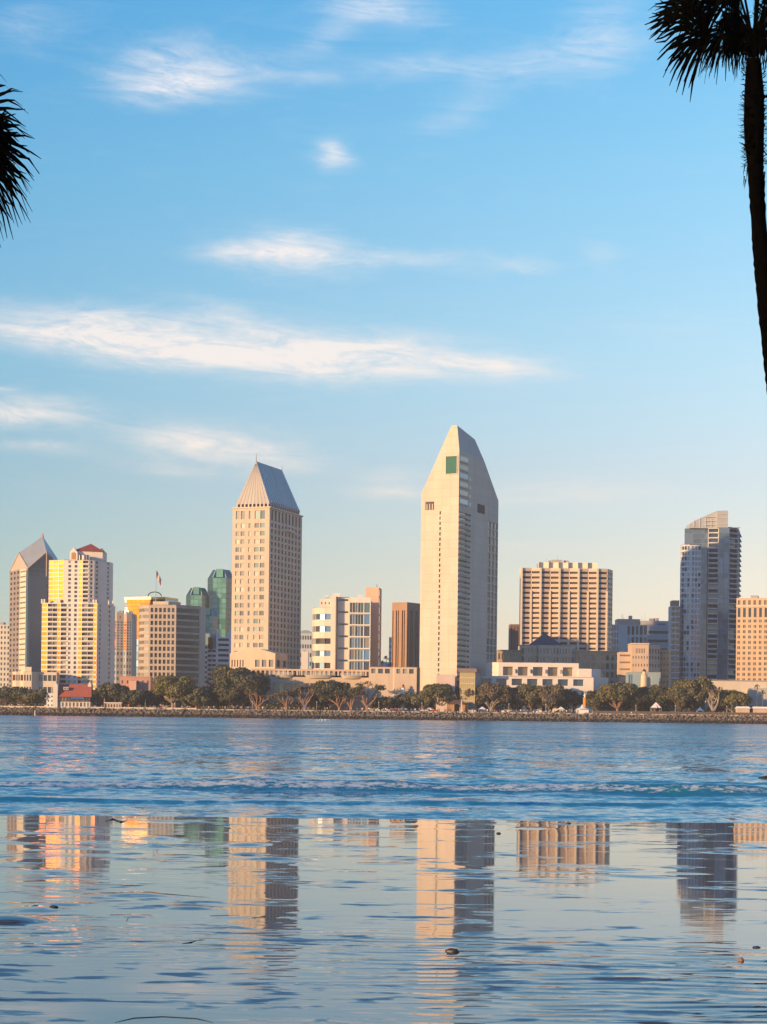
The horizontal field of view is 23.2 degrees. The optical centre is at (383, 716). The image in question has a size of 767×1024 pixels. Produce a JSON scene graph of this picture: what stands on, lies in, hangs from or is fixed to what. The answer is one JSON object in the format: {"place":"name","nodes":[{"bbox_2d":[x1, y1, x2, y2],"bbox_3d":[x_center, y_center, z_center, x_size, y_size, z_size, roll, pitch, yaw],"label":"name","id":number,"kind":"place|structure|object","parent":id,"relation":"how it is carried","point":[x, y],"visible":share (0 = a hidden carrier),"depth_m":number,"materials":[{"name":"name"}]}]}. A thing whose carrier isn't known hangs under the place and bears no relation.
{"place":"outdoors","nodes":[
{"label":"outdoors","id":0,"kind":"place"},
{"bbox_2d":[0,622,8,704],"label":"office block","id":1,"kind":"structure","parent":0,"point":[4,654],"depth_m":1350.00,"materials":[{"name":"white concrete"}]},
{"bbox_2d":[8,533,57,705],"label":"office tower","id":2,"kind":"structure","parent":0,"point":[29,579],"depth_m":1306.77,"materials":[{"name":"beige paint"}]},
{"bbox_2d":[10,570,27,686],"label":"window","id":3,"kind":"structure","parent":2,"relation":"in","point":[26,576],"depth_m":1308.93,"materials":[{"name":"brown glass"}]},
{"bbox_2d":[12,667,59,705],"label":"podium block","id":4,"kind":"structure","parent":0,"point":[25,677],"depth_m":1108.10,"materials":[{"name":"beige paint"}]},
{"bbox_2d":[41,544,114,706],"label":"condo tower","id":5,"kind":"structure","parent":0,"point":[78,628],"depth_m":1126.47,"materials":[{"name":"grey concrete"}]},
{"bbox_2d":[47,561,109,685],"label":"window","id":6,"kind":"structure","parent":5,"relation":"in","point":[84,566],"depth_m":1125.61,"materials":[{"name":"grey glass"}]},
{"bbox_2d":[114,611,136,697],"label":"office block","id":7,"kind":"structure","parent":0,"point":[125,641],"depth_m":1291.28,"materials":[{"name":"grey concrete"}]},
{"bbox_2d":[120,676,152,706],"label":"building","id":8,"kind":"structure","parent":0,"point":[138,682],"depth_m":1062.00,"materials":[{"name":"pink paint"}]},
{"bbox_2d":[124,592,177,675],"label":"office building","id":9,"kind":"structure","parent":0,"point":[132,603],"depth_m":1408.37,"materials":[{"name":"concrete"}]},
{"bbox_2d":[138,601,205,708],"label":"office block","id":10,"kind":"structure","parent":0,"point":[172,636],"depth_m":1242.36,"materials":[{"name":"white concrete"}]},
{"bbox_2d":[139,608,198,675],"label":"window","id":11,"kind":"structure","parent":10,"relation":"in","point":[181,610],"depth_m":1245.64,"materials":[{"name":"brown glass"}]},
{"bbox_2d":[186,587,208,607],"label":"glass tower","id":12,"kind":"structure","parent":0,"point":[197,596],"depth_m":1491.97,"materials":[{"name":"green glass"}]},
{"bbox_2d":[186,595,208,607],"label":"window","id":13,"kind":"structure","parent":12,"relation":"in","point":[187,597],"depth_m":1495.20,"materials":[{"name":"green glass"}]},
{"bbox_2d":[206,608,217,633],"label":"glass tower","id":14,"kind":"structure","parent":0,"point":[211,620],"depth_m":1441.23,"materials":[{"name":"glass"}]},
{"bbox_2d":[205,629,230,685],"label":"office block","id":15,"kind":"structure","parent":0,"point":[217,648],"depth_m":1300.79,"materials":[{"name":"concrete"}]},
{"bbox_2d":[208,569,231,636],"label":"glass tower","id":16,"kind":"structure","parent":0,"point":[220,590],"depth_m":1501.70,"materials":[{"name":"green glass"}]},
{"bbox_2d":[208,578,231,631],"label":"window","id":17,"kind":"structure","parent":16,"relation":"in","point":[228,580],"depth_m":1505.46,"materials":[{"name":"green glass"}]},
{"bbox_2d":[301,650,308,668],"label":"office block","id":18,"kind":"structure","parent":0,"point":[304,659],"depth_m":1300.00,"materials":[{"name":"beige concrete"}]},
{"bbox_2d":[300,630,311,668],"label":"office block","id":19,"kind":"structure","parent":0,"point":[306,640],"depth_m":1420.00,"materials":[{"name":"white concrete"}]},
{"bbox_2d":[251,668,368,710],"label":"terrace building","id":20,"kind":"structure","parent":0,"point":[284,679],"depth_m":1045.00,"materials":[{"name":"concrete"}]},
{"bbox_2d":[312,593,370,669],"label":"office block","id":21,"kind":"structure","parent":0,"point":[341,633],"depth_m":1075.81,"materials":[{"name":"white concrete"}]},
{"bbox_2d":[366,584,381,666],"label":"service tower","id":22,"kind":"structure","parent":0,"point":[374,594],"depth_m":1095.34,"materials":[{"name":"beige concrete"}]},
{"bbox_2d":[0,814,766,1023],"bbox_3d":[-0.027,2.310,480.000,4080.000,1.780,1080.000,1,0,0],"label":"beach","id":23,"kind":"structure","parent":0,"point":[291,920],"depth_m":15.51,"materials":[{"name":"blue liquid"}]},
{"bbox_2d":[0,76,40,246],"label":"palm tree","id":24,"kind":"object","parent":23,"relation":"on","point":[8,152],"visible":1,"depth_m":27.18,"materials":[{"name":"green plant"}]},
{"bbox_2d":[644,0,766,391],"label":"palm tree","id":25,"kind":"object","parent":23,"relation":"on","point":[732,32],"visible":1,"depth_m":27.88,"materials":[{"name":"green plant"}]},
{"bbox_2d":[0,715,766,822],"bbox_3d":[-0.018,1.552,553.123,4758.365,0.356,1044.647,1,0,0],"label":"water","id":26,"kind":"structure","parent":0,"point":[331,768],"depth_m":59.56,"materials":[{"name":"blue liquid"}]},
{"bbox_2d":[0,708,766,723],"bbox_3d":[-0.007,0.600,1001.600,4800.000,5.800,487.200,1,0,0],"label":"shore bank","id":27,"kind":"structure","parent":0,"point":[402,714],"depth_m":1001.11,"materials":[{"name":"stone"}]},
{"bbox_2d":[0,706,766,723],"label":"riprap","id":28,"kind":"object","parent":27,"relation":"on","point":[473,716],"visible":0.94,"depth_m":1002.01,"materials":[{"name":"stone"}]},
{"bbox_2d":[9,707,766,715],"bbox_3d":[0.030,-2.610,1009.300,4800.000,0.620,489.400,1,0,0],"label":"promenade","id":29,"kind":"structure","parent":27,"relation":"on","point":[395,711],"depth_m":1003.53,"materials":[{"name":"concrete"}]},
{"bbox_2d":[0,706,196,708],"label":"seawall kerb","id":30,"kind":"structure","parent":29,"relation":"on","point":[99,707],"depth_m":1020.23,"materials":[{"name":"concrete"}]},
{"bbox_2d":[593,711,766,714],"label":"boundary wall","id":31,"kind":"structure","parent":29,"relation":"on","point":[653,712],"depth_m":989.54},
{"bbox_2d":[0,0,766,661],"label":"sky","id":32,"kind":"structure","parent":0,"point":[321,241],"materials":[{"name":"blue"}]},
{"bbox_2d":[368,667,417,710],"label":"ballroom block","id":33,"kind":"structure","parent":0,"point":[393,679],"depth_m":1038.70,"materials":[{"name":"beige concrete"}]},
{"bbox_2d":[391,602,419,707],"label":"ribbed tower","id":34,"kind":"structure","parent":0,"point":[405,634],"depth_m":1219.71,"materials":[{"name":"brown concrete"}]},
{"bbox_2d":[436,674,454,711],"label":"entrance block","id":35,"kind":"structure","parent":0,"point":[444,679],"depth_m":1022.40,"materials":[{"name":"beige concrete"}]},
{"bbox_2d":[508,624,518,649],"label":"office block","id":36,"kind":"structure","parent":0,"point":[513,640],"depth_m":1275.00,"materials":[{"name":"brown metal"}]},
{"bbox_2d":[497,633,620,710],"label":"office block","id":37,"kind":"structure","parent":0,"point":[544,648],"depth_m":1115.00,"materials":[{"name":"grey concrete"}]},
{"bbox_2d":[498,648,569,662],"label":"window","id":38,"kind":"structure","parent":37,"relation":"in","point":[525,648],"depth_m":1112.50,"materials":[{"name":"grey glass"}]},
{"bbox_2d":[519,560,612,650],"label":"hotel block","id":39,"kind":"structure","parent":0,"point":[566,602],"depth_m":1201.15,"materials":[{"name":"beige paint"}]},
{"bbox_2d":[532,573,611,649],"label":"window","id":40,"kind":"structure","parent":39,"relation":"in","point":[582,613],"depth_m":1202.02,"materials":[{"name":"brown glass"}]},
{"bbox_2d":[612,616,647,651],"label":"office block","id":41,"kind":"structure","parent":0,"point":[626,632],"depth_m":1300.00,"materials":[{"name":"grey concrete"}]},
{"bbox_2d":[625,672,660,710],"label":"storage hall","id":42,"kind":"structure","parent":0,"point":[633,677],"depth_m":1050.00,"materials":[{"name":"grey concrete"}]},
{"bbox_2d":[628,643,659,671],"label":"arcaded block","id":43,"kind":"structure","parent":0,"point":[646,656],"depth_m":1066.03,"materials":[{"name":"pink paint"}]},
{"bbox_2d":[640,618,667,649],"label":"office block","id":44,"kind":"structure","parent":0,"point":[657,633],"depth_m":1340.00,"materials":[{"name":"grey concrete"}]},
{"bbox_2d":[660,650,670,711],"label":"office block","id":45,"kind":"structure","parent":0,"point":[665,656],"depth_m":1079.06,"materials":[{"name":"paint"}]},
{"bbox_2d":[668,600,679,711],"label":"slim tower","id":46,"kind":"structure","parent":0,"point":[674,627],"depth_m":1190.59,"materials":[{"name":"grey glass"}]},
{"bbox_2d":[703,680,766,711],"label":"hall","id":47,"kind":"structure","parent":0,"point":[747,687],"depth_m":1058.00,"materials":[{"name":"beige paint"}]},
{"bbox_2d":[736,595,766,679],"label":"apartment block","id":48,"kind":"structure","parent":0,"point":[751,638],"depth_m":1104.51,"materials":[{"name":"concrete"}]},
{"bbox_2d":[737,620,766,679],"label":"window","id":49,"kind":"structure","parent":48,"relation":"in","point":[744,626],"depth_m":1104.38,"materials":[{"name":"brown glass"}]},
{"label":"ground","id":50,"kind":"structure","parent":0,"visible":0},
{"bbox_2d":[0,686,18,705],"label":"tree","id":51,"kind":"object","parent":50,"relation":"on","point":[5,691],"visible":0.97,"depth_m":1030.21,"materials":[{"name":"green plant"}]},
{"bbox_2d":[11,688,32,705],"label":"tree","id":52,"kind":"object","parent":50,"relation":"on","point":[19,693],"visible":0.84,"depth_m":1027.35,"materials":[{"name":"green plant"}]},
{"bbox_2d":[0,696,44,705],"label":"hedge","id":53,"kind":"object","parent":50,"relation":"on","point":[13,702],"visible":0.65,"depth_m":1035.07,"materials":[{"name":"green plant"}]},
{"bbox_2d":[22,689,47,705],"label":"tree","id":54,"kind":"object","parent":50,"relation":"on","point":[37,695],"visible":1,"depth_m":1021.58,"materials":[{"name":"green plant"}]},
{"bbox_2d":[46,681,92,707],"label":"restaurant house","id":55,"kind":"structure","parent":50,"relation":"on","point":[71,695],"depth_m":1022.39,"materials":[{"name":"white paint"}]},
{"bbox_2d":[91,687,112,706],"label":"tree","id":56,"kind":"object","parent":50,"relation":"on","point":[99,692],"visible":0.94,"depth_m":1026.03,"materials":[{"name":"green plant"}]},
{"bbox_2d":[104,698,122,707],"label":"kiosk","id":57,"kind":"object","parent":50,"relation":"on","point":[112,704],"visible":1,"depth_m":1019.00,"materials":[{"name":"beige paint"}]},
{"bbox_2d":[98,682,130,701],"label":"tree","id":58,"kind":"object","parent":50,"relation":"on","point":[114,690],"visible":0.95,"depth_m":1026.54,"materials":[{"name":"green plant"}]},
{"bbox_2d":[93,697,170,708],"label":"hedge","id":59,"kind":"object","parent":50,"relation":"on","point":[159,702],"visible":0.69,"depth_m":1035.08,"materials":[{"name":"green plant"}]},
{"bbox_2d":[119,689,148,706],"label":"tree","id":60,"kind":"object","parent":50,"relation":"on","point":[136,696],"visible":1,"depth_m":1023.63,"materials":[{"name":"green plant"}]},
{"bbox_2d":[140,690,164,705],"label":"tree","id":61,"kind":"object","parent":50,"relation":"on","point":[150,695],"visible":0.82,"depth_m":1029.81,"materials":[{"name":"green plant"}]},
{"bbox_2d":[150,675,195,707],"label":"tree","id":62,"kind":"object","parent":50,"relation":"on","point":[170,687],"visible":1,"depth_m":1020.30,"materials":[{"name":"green plant"}]},
{"bbox_2d":[177,687,210,708],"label":"tree","id":63,"kind":"object","parent":50,"relation":"on","point":[197,696],"visible":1,"depth_m":1019.96,"materials":[{"name":"green plant"}]},
{"bbox_2d":[182,697,250,708],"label":"hedge","id":64,"kind":"object","parent":50,"relation":"on","point":[188,704],"visible":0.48,"depth_m":1035.18,"materials":[{"name":"green plant"}]},
{"bbox_2d":[214,688,243,708],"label":"tree","id":65,"kind":"object","parent":50,"relation":"on","point":[234,694],"visible":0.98,"depth_m":1023.06,"materials":[{"name":"green plant"}]},
{"bbox_2d":[209,665,269,708],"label":"tree","id":66,"kind":"object","parent":50,"relation":"on","point":[241,679],"visible":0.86,"depth_m":1021.82,"materials":[{"name":"green plant"}]},
{"bbox_2d":[244,689,272,709],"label":"coral tree","id":67,"kind":"object","parent":50,"relation":"on","point":[256,705],"visible":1,"depth_m":1020.91,"materials":[{"name":"brown plant"}]},
{"bbox_2d":[230,649,287,708],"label":"hotel podium","id":68,"kind":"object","parent":50,"relation":"on","point":[249,659],"visible":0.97,"depth_m":1070.99,"materials":[{"name":"beige concrete"}]},
{"bbox_2d":[231,454,303,668],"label":"hotel tower","id":69,"kind":"structure","parent":50,"relation":"on","point":[266,561],"depth_m":1087.00,"materials":[{"name":"concrete"}]},
{"bbox_2d":[248,511,298,668],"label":"window","id":70,"kind":"structure","parent":69,"relation":"in","point":[275,511],"depth_m":1095.25,"materials":[{"name":"grey glass"}]},
{"bbox_2d":[271,690,305,709],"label":"coral tree","id":71,"kind":"object","parent":50,"relation":"on","point":[287,694],"visible":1,"depth_m":1019.93,"materials":[{"name":"brown plant"}]},
{"bbox_2d":[258,700,329,709],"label":"hedge","id":72,"kind":"object","parent":50,"relation":"on","point":[279,705],"visible":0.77,"depth_m":1034.95,"materials":[{"name":"green plant"}]},
{"bbox_2d":[286,685,322,709],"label":"coral tree","id":73,"kind":"object","parent":50,"relation":"on","point":[310,688],"visible":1,"depth_m":1020.10,"materials":[{"name":"brown plant"}]},
{"bbox_2d":[309,679,350,709],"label":"tree","id":74,"kind":"object","parent":50,"relation":"on","point":[329,686],"visible":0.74,"depth_m":1025.06,"materials":[{"name":"green plant"}]},
{"bbox_2d":[322,689,353,709],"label":"coral tree","id":75,"kind":"object","parent":50,"relation":"on","point":[346,695],"visible":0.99,"depth_m":1019.10,"materials":[{"name":"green plant"}]},
{"bbox_2d":[333,688,364,710],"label":"coral tree","id":76,"kind":"object","parent":50,"relation":"on","point":[354,694],"visible":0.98,"depth_m":1019.57,"materials":[{"name":"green plant"}]},
{"bbox_2d":[349,681,385,710],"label":"coral tree","id":77,"kind":"object","parent":50,"relation":"on","point":[360,686],"visible":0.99,"depth_m":1021.64,"materials":[{"name":"brown plant"}]},
{"bbox_2d":[374,697,399,708],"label":"tree","id":78,"kind":"object","parent":50,"relation":"on","point":[387,702],"visible":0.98,"depth_m":1025.94,"materials":[{"name":"green plant"}]},
{"bbox_2d":[371,697,434,711],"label":"hedge","id":79,"kind":"object","parent":50,"relation":"on","point":[396,707],"visible":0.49,"depth_m":1035.20,"materials":[{"name":"green plant"}]},
{"bbox_2d":[396,692,415,709],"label":"tree","id":80,"kind":"object","parent":50,"relation":"on","point":[405,698],"visible":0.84,"depth_m":1030.19,"materials":[{"name":"green plant"}]},
{"bbox_2d":[410,690,435,708],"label":"tree","id":81,"kind":"object","parent":50,"relation":"on","point":[425,699],"visible":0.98,"depth_m":1022.94,"materials":[{"name":"green plant"}]},
{"bbox_2d":[423,683,458,705],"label":"tree","id":82,"kind":"object","parent":50,"relation":"on","point":[442,692],"visible":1,"depth_m":1018.03,"materials":[{"name":"green plant"}]},
{"bbox_2d":[447,700,467,711],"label":"gazebo","id":83,"kind":"object","parent":50,"relation":"on","point":[451,704],"visible":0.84,"depth_m":1013.75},
{"bbox_2d":[419,425,497,711],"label":"hotel tower","id":84,"kind":"structure","parent":50,"relation":"on","point":[459,565],"depth_m":1037.54,"materials":[{"name":"concrete"}]},
{"bbox_2d":[446,456,456,473],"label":"lookout window","id":85,"kind":"structure","parent":84,"relation":"in","point":[451,461],"depth_m":1031.66,"materials":[{"name":"green glass"}]},
{"bbox_2d":[486,522,496,661],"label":"window","id":86,"kind":"structure","parent":84,"relation":"in","point":[488,522],"depth_m":1079.85,"materials":[{"name":"glass"}]},
{"bbox_2d":[458,668,480,711],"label":"glazed pavilion","id":87,"kind":"structure","parent":50,"relation":"on","point":[468,678],"depth_m":1021.43,"materials":[{"name":"concrete"}]},
{"bbox_2d":[463,685,489,708],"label":"tree","id":88,"kind":"object","parent":50,"relation":"on","point":[478,692],"visible":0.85,"depth_m":1020.03,"materials":[{"name":"green plant"}]},
{"bbox_2d":[478,694,505,710],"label":"coral tree","id":89,"kind":"object","parent":50,"relation":"on","point":[498,699],"visible":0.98,"depth_m":1020.23,"materials":[{"name":"brown plant"}]},
{"bbox_2d":[479,682,512,710],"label":"tree","id":90,"kind":"object","parent":50,"relation":"on","point":[495,690],"visible":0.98,"depth_m":1018.90,"materials":[{"name":"green plant"}]},
{"bbox_2d":[507,685,526,710],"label":"tree","id":91,"kind":"object","parent":50,"relation":"on","point":[519,699],"visible":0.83,"depth_m":1024.44,"materials":[{"name":"green plant"}]},
{"bbox_2d":[481,701,574,712],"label":"hedge","id":92,"kind":"object","parent":50,"relation":"on","point":[499,707],"visible":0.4,"depth_m":1035.09,"materials":[{"name":"green plant"}]},
{"bbox_2d":[516,683,541,712],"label":"tree","id":93,"kind":"object","parent":50,"relation":"on","point":[529,693],"visible":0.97,"depth_m":1021.63,"materials":[{"name":"green plant"}]},
{"bbox_2d":[479,662,607,712],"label":"convention hall","id":94,"kind":"structure","parent":50,"relation":"on","point":[572,677],"depth_m":1040.06,"materials":[{"name":"white concrete"},{"name":"dark glass"}]},
{"bbox_2d":[535,684,565,712],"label":"tree","id":95,"kind":"object","parent":50,"relation":"on","point":[550,696],"visible":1,"depth_m":1018.95,"materials":[{"name":"green plant"}]},
{"bbox_2d":[557,689,583,710],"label":"tree","id":96,"kind":"object","parent":50,"relation":"on","point":[573,698],"visible":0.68,"depth_m":1030.36,"materials":[{"name":"green plant"}]},
{"bbox_2d":[585,690,608,710],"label":"tree","id":97,"kind":"object","parent":50,"relation":"on","point":[592,700],"visible":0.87,"depth_m":1027.32,"materials":[{"name":"green plant"}]},
{"bbox_2d":[595,682,639,710],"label":"tree","id":98,"kind":"object","parent":50,"relation":"on","point":[619,693],"visible":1,"depth_m":1019.17,"materials":[{"name":"green plant"}]},
{"bbox_2d":[617,652,630,710],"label":"office block","id":99,"kind":"structure","parent":50,"relation":"on","point":[623,663],"depth_m":1072.00,"materials":[{"name":"pink paint"}]},
{"bbox_2d":[626,692,651,710],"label":"tree","id":100,"kind":"object","parent":50,"relation":"on","point":[638,700],"visible":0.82,"depth_m":1024.04,"materials":[{"name":"green plant"}]},
{"bbox_2d":[641,669,650,710],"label":"lighthouse","id":101,"kind":"object","parent":50,"relation":"on","point":[645,680],"visible":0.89,"depth_m":1038.95,"materials":[{"name":"concrete"}]},
{"bbox_2d":[594,701,704,714],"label":"hedge","id":102,"kind":"object","parent":50,"relation":"on","point":[627,707],"visible":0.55,"depth_m":1035.32,"materials":[{"name":"green plant"}]},
{"bbox_2d":[637,684,669,711],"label":"tree","id":103,"kind":"object","parent":50,"relation":"on","point":[655,693],"visible":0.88,"depth_m":1024.31,"materials":[{"name":"green plant"}]},
{"bbox_2d":[663,686,696,711],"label":"tree","id":104,"kind":"object","parent":50,"relation":"on","point":[679,697],"visible":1,"depth_m":1019.29,"materials":[{"name":"green plant"}]},
{"bbox_2d":[679,544,700,711],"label":"condo wing","id":105,"kind":"structure","parent":50,"relation":"on","point":[690,599],"depth_m":1196.09,"materials":[{"name":"blue glass"}]},
{"bbox_2d":[683,546,700,705],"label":"window","id":106,"kind":"structure","parent":105,"relation":"in","point":[699,548],"depth_m":1196.16,"materials":[{"name":"glass"}]},
{"bbox_2d":[672,676,715,711],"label":"tree","id":107,"kind":"object","parent":50,"relation":"on","point":[699,684],"visible":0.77,"depth_m":1023.41,"materials":[{"name":"green plant"}]},
{"bbox_2d":[699,686,725,711],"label":"coral tree","id":108,"kind":"object","parent":50,"relation":"on","point":[713,707],"visible":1,"depth_m":1020.36,"materials":[{"name":"brown plant"}]},
{"bbox_2d":[684,511,741,711],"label":"condo tower","id":109,"kind":"structure","parent":50,"relation":"on","point":[715,536],"depth_m":1201.83,"materials":[{"name":"stone"}]},
{"bbox_2d":[700,528,736,707],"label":"window","id":110,"kind":"structure","parent":109,"relation":"in","point":[724,562],"depth_m":1202.31,"materials":[{"name":"glass"}]},
{"bbox_2d":[713,689,752,711],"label":"tree","id":111,"kind":"object","parent":50,"relation":"on","point":[731,698],"visible":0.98,"depth_m":1022.36,"materials":[{"name":"green plant"}]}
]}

